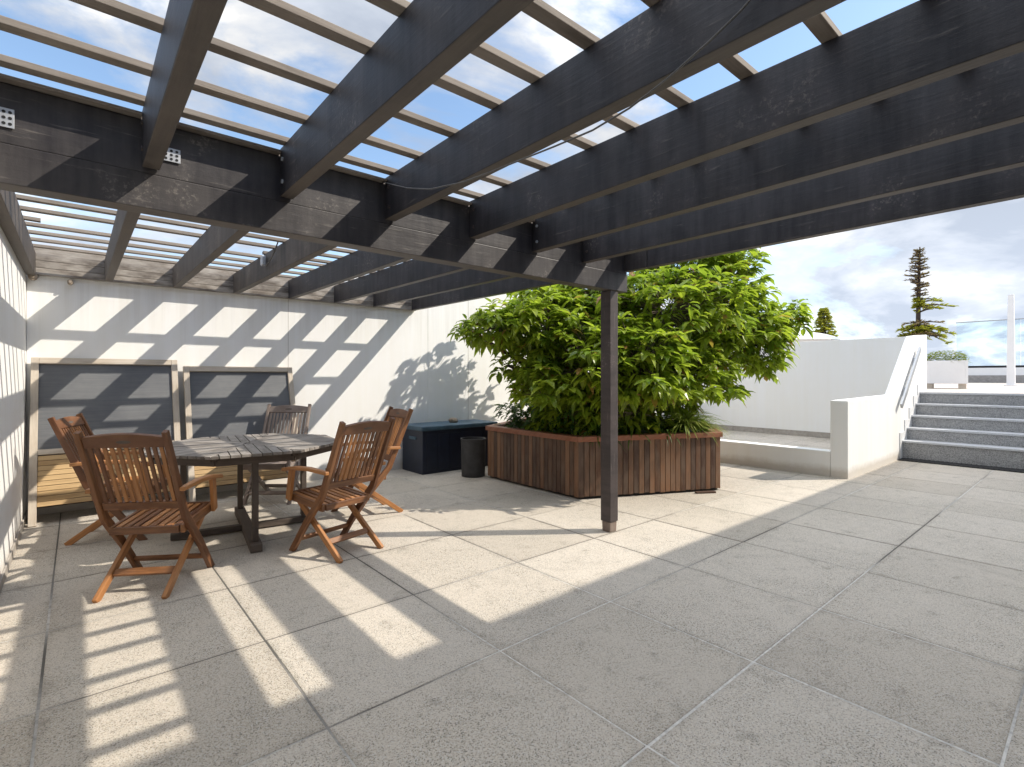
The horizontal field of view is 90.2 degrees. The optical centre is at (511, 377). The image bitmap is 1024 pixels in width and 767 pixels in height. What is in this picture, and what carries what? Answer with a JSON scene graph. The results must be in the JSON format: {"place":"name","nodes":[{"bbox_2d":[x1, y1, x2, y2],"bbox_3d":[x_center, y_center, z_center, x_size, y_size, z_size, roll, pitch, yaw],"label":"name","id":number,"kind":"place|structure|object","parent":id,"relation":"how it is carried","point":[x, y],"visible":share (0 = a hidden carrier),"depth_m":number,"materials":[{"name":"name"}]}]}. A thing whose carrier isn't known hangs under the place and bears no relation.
{"place":"outdoors","nodes":[
{"label":"outdoors","id":0,"kind":"place"},
{"bbox_2d":[0,460,1023,766],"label":"terrace paving","id":1,"kind":"structure","parent":0,"point":[642,678],"depth_m":2.70,"materials":[{"name":"concrete"}]},
{"bbox_2d":[0,226,27,593],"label":"terrace wall","id":2,"kind":"structure","parent":1,"relation":"on","point":[13,514],"depth_m":3.84,"materials":[{"name":"white paint"}]},
{"bbox_2d":[28,357,180,526],"bbox_3d":[-4.040,0.583,5.133,1.183,1.547,0.481,0,0,-40],"label":"screen panel","id":3,"kind":"object","parent":1,"relation":"on","point":[104,396],"visible":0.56,"depth_m":5.10,"materials":[{"name":"grey"}]},
{"bbox_2d":[47,413,171,545],"bbox_3d":[-3.390,0.840,4.363,0.726,1.052,0.600,0,0,-19],"label":"folding chair","id":4,"kind":"object","parent":1,"relation":"on","point":[64,429],"visible":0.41,"depth_m":4.15,"materials":[{"name":"brown wood"}]},
{"bbox_2d":[73,430,222,602],"bbox_3d":[-2.341,0.840,3.340,0.600,1.052,0.726,0,0,-8],"label":"folding chair","id":5,"kind":"object","parent":1,"relation":"on","point":[189,516],"visible":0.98,"depth_m":3.18,"materials":[{"name":"brown wood"}]},
{"bbox_2d":[144,433,334,552],"bbox_3d":[-2.338,0.964,4.499,1.478,0.769,1.478,0,0,12],"label":"garden table","id":6,"kind":"object","parent":1,"relation":"on","point":[253,450],"visible":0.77,"depth_m":4.23,"materials":[{"name":"grey wood"}]},
{"bbox_2d":[183,366,299,501],"bbox_3d":[-3.103,0.615,5.933,1.167,1.482,0.481,0,0,-40],"label":"screen panel","id":7,"kind":"object","parent":1,"relation":"on","point":[224,401],"visible":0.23,"depth_m":5.91,"materials":[{"name":"grey"}]},
{"bbox_2d":[243,404,311,504],"bbox_3d":[-2.612,0.840,5.683,0.600,1.052,0.726,0,0,-2],"label":"folding chair","id":8,"kind":"object","parent":1,"relation":"on","point":[285,409],"visible":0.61,"depth_m":5.89,"materials":[{"name":"brown wood"}]},
{"bbox_2d":[281,417,395,563],"bbox_3d":[-1.353,0.840,4.013,0.726,1.052,0.600,0,0,34],"label":"folding chair","id":9,"kind":"object","parent":1,"relation":"on","point":[329,493],"visible":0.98,"depth_m":3.92,"materials":[{"name":"brown wood"}]},
{"bbox_2d":[26,275,684,514],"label":"terrace wall","id":10,"kind":"structure","parent":1,"relation":"on","point":[349,364],"depth_m":6.60,"materials":[{"name":"white paint"}]},
{"bbox_2d":[28,274,37,279],"bbox_3d":[-4.628,-0.974,4.928,0.070,0.068,0.086,0,0,-40],"label":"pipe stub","id":11,"kind":"object","parent":10,"relation":"attached to","point":[32,277],"visible":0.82,"depth_m":4.91,"materials":[{"name":"grey metal"}]},
{"bbox_2d":[67,279,73,284],"bbox_3d":[-4.419,-0.951,5.106,0.048,0.047,0.086,0,0,-40],"label":"bolt","id":12,"kind":"object","parent":10,"relation":"attached to","point":[70,282],"visible":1,"depth_m":5.08,"materials":[{"name":"grey metal"}]},
{"bbox_2d":[325,406,412,519],"bbox_3d":[-1.432,0.840,5.114,0.725,1.052,0.600,0,0,-38],"label":"folding chair","id":13,"kind":"object","parent":1,"relation":"on","point":[402,417],"visible":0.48,"depth_m":5.08,"materials":[{"name":"brown wood"}]},
{"bbox_2d":[403,419,497,474],"bbox_3d":[-0.925,1.018,7.681,1.340,0.665,0.610,0,0,-40],"label":"storage box","id":14,"kind":"object","parent":1,"relation":"on","point":[431,447],"visible":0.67,"depth_m":7.29,"materials":[{"name":"blue plastic"}]},
{"bbox_2d":[449,418,457,422],"bbox_3d":[-0.893,0.646,7.713,0.137,0.075,0.135,0,0,-40],"label":"round stone","id":15,"kind":"object","parent":14,"relation":"on","point":[453,420],"visible":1,"depth_m":7.67,"materials":[{"name":"grey stone"}]},
{"bbox_2d":[460,437,485,477],"bbox_3d":[-0.530,1.091,6.987,0.352,0.511,0.352,0,0,-40],"label":"waste bin","id":16,"kind":"object","parent":1,"relation":"on","point":[473,451],"visible":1,"depth_m":6.84,"materials":[{"name":"grey plastic"}]},
{"bbox_2d":[0,0,1023,531],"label":"pergola","id":17,"kind":"object","parent":1,"relation":"on","point":[910,110],"visible":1,"depth_m":2.31,"materials":[{"name":"wood"}]},
{"bbox_2d":[260,242,278,265],"bbox_3d":[-2.246,-1.146,4.748,0.035,0.180,0.568,0,0,-40],"label":"junction box","id":18,"kind":"object","parent":17,"relation":"attached to","point":[262,260],"visible":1,"depth_m":4.91,"materials":[{"name":"metal"}]},
{"bbox_2d":[382,0,750,189],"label":"power cable","id":19,"kind":"object","parent":17,"relation":"hanging from","point":[683,64],"visible":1,"depth_m":1.71,"materials":[{"name":"black rubber"}]},
{"bbox_2d":[486,417,722,497],"bbox_3d":[1.275,1.001,7.167,2.910,0.694,3.300,0,0,-40],"label":"timber planter","id":20,"kind":"object","parent":1,"relation":"on","point":[561,463],"visible":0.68,"depth_m":5.92,"materials":[{"name":"red-brown stained timber"},{"name":"dark soil"}]},
{"bbox_2d":[492,403,530,428],"bbox_3d":[0.010,0.570,6.904,0.591,0.458,0.618,0,0,20],"label":"fern","id":21,"kind":"object","parent":20,"relation":"in","point":[515,417],"visible":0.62,"depth_m":6.79,"materials":[{"name":"green plant"}]},
{"bbox_2d":[505,403,536,428],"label":"fern","id":22,"kind":"object","parent":20,"relation":"on","point":[518,421],"visible":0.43,"depth_m":6.60,"materials":[{"name":"green plant"}]},
{"bbox_2d":[521,405,550,436],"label":"fern","id":23,"kind":"object","parent":20,"relation":"in","point":[527,422],"visible":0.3,"depth_m":6.34,"materials":[{"name":"green plant"}]},
{"bbox_2d":[536,409,577,434],"bbox_3d":[0.555,0.563,6.279,0.617,0.443,0.667,0,0,-40],"label":"fern","id":24,"kind":"object","parent":20,"relation":"in","point":[547,428],"visible":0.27,"depth_m":6.14,"materials":[{"name":"green plant"}]},
{"bbox_2d":[542,407,579,434],"bbox_3d":[0.686,0.537,6.085,0.657,0.393,0.654,0,0,-40],"label":"fern","id":25,"kind":"object","parent":20,"relation":"on","point":[566,415],"visible":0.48,"depth_m":5.92,"materials":[{"name":"green plant"}]},
{"bbox_2d":[566,420,625,451],"bbox_3d":[0.966,0.658,5.894,0.805,0.337,0.886,0,0,22],"label":"strap leaf plant","id":26,"kind":"object","parent":20,"relation":"in","point":[598,431],"visible":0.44,"depth_m":5.75,"materials":[{"name":"green plant"}]},
{"bbox_2d":[447,248,813,435],"bbox_3d":[1.672,-0.668,6.740,4.412,3.070,3.581,0,0,23],"label":"broadleaf tree","id":27,"kind":"object","parent":20,"relation":"in","point":[706,322],"visible":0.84,"depth_m":5.99,"materials":[{"name":"green plant"}]},
{"bbox_2d":[618,421,665,448],"bbox_3d":[1.439,0.675,6.041,0.864,0.336,0.784,0,0,-12],"label":"strap leaf plant","id":28,"kind":"object","parent":20,"relation":"in","point":[628,430],"visible":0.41,"depth_m":5.86,"materials":[{"name":"green plant"}]},
{"bbox_2d":[641,417,684,444],"bbox_3d":[1.809,0.655,6.150,0.917,0.331,0.718,0,0,-40],"label":"strap leaf plant","id":29,"kind":"object","parent":20,"relation":"in","point":[663,429],"visible":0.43,"depth_m":6.02,"materials":[{"name":"green plant"}]},
{"bbox_2d":[650,409,727,440],"bbox_3d":[2.078,0.570,6.192,0.969,0.368,0.964,0,0,-40],"label":"spider plant","id":30,"kind":"object","parent":20,"relation":"in","point":[687,422],"visible":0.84,"depth_m":6.08,"materials":[{"name":"green plant"}]},
{"bbox_2d":[666,413,738,444],"bbox_3d":[2.316,0.637,6.446,0.908,0.424,1.078,0,0,-40],"label":"spider plant","id":31,"kind":"object","parent":20,"relation":"in","point":[715,426],"visible":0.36,"depth_m":6.25,"materials":[{"name":"green plant"}]},
{"bbox_2d":[720,439,829,476],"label":"kerb wall","id":32,"kind":"structure","parent":1,"relation":"on","point":[807,460],"depth_m":7.44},
{"bbox_2d":[830,335,926,478],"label":"stair wall","id":33,"kind":"structure","parent":1,"relation":"on","point":[868,433],"depth_m":7.70,"materials":[{"name":"paint"}]},
{"bbox_2d":[898,458,1023,472],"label":"drain grate","id":34,"kind":"object","parent":1,"relation":"on","point":[964,465],"visible":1,"depth_m":7.71,"materials":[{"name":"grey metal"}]},
{"bbox_2d":[902,392,1023,468],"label":"stone staircase","id":35,"kind":"structure","parent":1,"relation":"on","point":[984,429],"depth_m":8.23,"materials":[{"name":"grey stone"}]},
{"bbox_2d":[0,0,1023,365],"label":"sky","id":36,"kind":"structure","parent":0,"point":[975,255],"materials":[{"name":"blue"}]},
{"bbox_2d":[720,430,829,449],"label":"raised paving","id":37,"kind":"structure","parent":0,"point":[801,441],"depth_m":10.24,"materials":[{"name":"concrete"}]},
{"bbox_2d":[695,337,904,437],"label":"retaining wall","id":38,"kind":"structure","parent":37,"relation":"on","point":[817,380],"depth_m":10.68,"materials":[{"name":"white paint"}]},
{"bbox_2d":[927,383,1023,393],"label":"terrace","id":39,"kind":"structure","parent":0,"point":[987,388],"depth_m":12.20,"materials":[{"name":"white concrete"}]},
{"bbox_2d":[927,360,967,388],"bbox_3d":[10.392,-0.060,12.230,0.800,0.660,0.800,0,0,42],"label":"planter box","id":40,"kind":"object","parent":39,"relation":"on","point":[949,372],"visible":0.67,"depth_m":11.89,"materials":[{"name":"white paint"}]},
{"bbox_2d":[927,350,968,361],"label":"shrub","id":41,"kind":"object","parent":40,"relation":"on","point":[944,358],"visible":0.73,"depth_m":12.15,"materials":[{"name":"green plant"}]},
{"bbox_2d":[956,318,1023,382],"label":"glass balustrade","id":42,"kind":"object","parent":39,"relation":"on","point":[987,374],"visible":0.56,"depth_m":24.22,"materials":[{"name":"clear glass"}]},
{"bbox_2d":[1004,294,1017,385],"bbox_3d":[15.992,-1.190,16.354,0.320,2.920,0.320,0,0,-40],"label":"white post","id":43,"kind":"object","parent":39,"relation":"on","point":[1011,376],"visible":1,"depth_m":16.30,"materials":[{"name":"paint"}]},
{"bbox_3d":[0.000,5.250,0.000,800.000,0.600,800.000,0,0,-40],"label":"ground","id":44,"kind":"structure","parent":0,"visible":0},
{"bbox_2d":[794,331,841,341],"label":"domed pavilion","id":45,"kind":"structure","parent":44,"relation":"on","point":[806,337],"depth_m":27.79,"materials":[{"name":"white paint"}]},
{"bbox_2d":[811,307,838,336],"bbox_3d":[18.984,0.334,30.978,2.143,9.232,2.365,0,0,-40],"label":"conifer tree","id":46,"kind":"object","parent":44,"relation":"on","point":[822,322],"visible":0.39,"depth_m":30.81,"materials":[{"name":"green plant"}]},
{"bbox_2d":[895,247,957,344],"bbox_3d":[22.845,-1.099,28.049,2.721,12.099,2.658,0,0,-40],"label":"conifer tree","id":47,"kind":"object","parent":44,"relation":"on","point":[919,326],"visible":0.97,"depth_m":27.88,"materials":[{"name":"green plant"}]}
]}

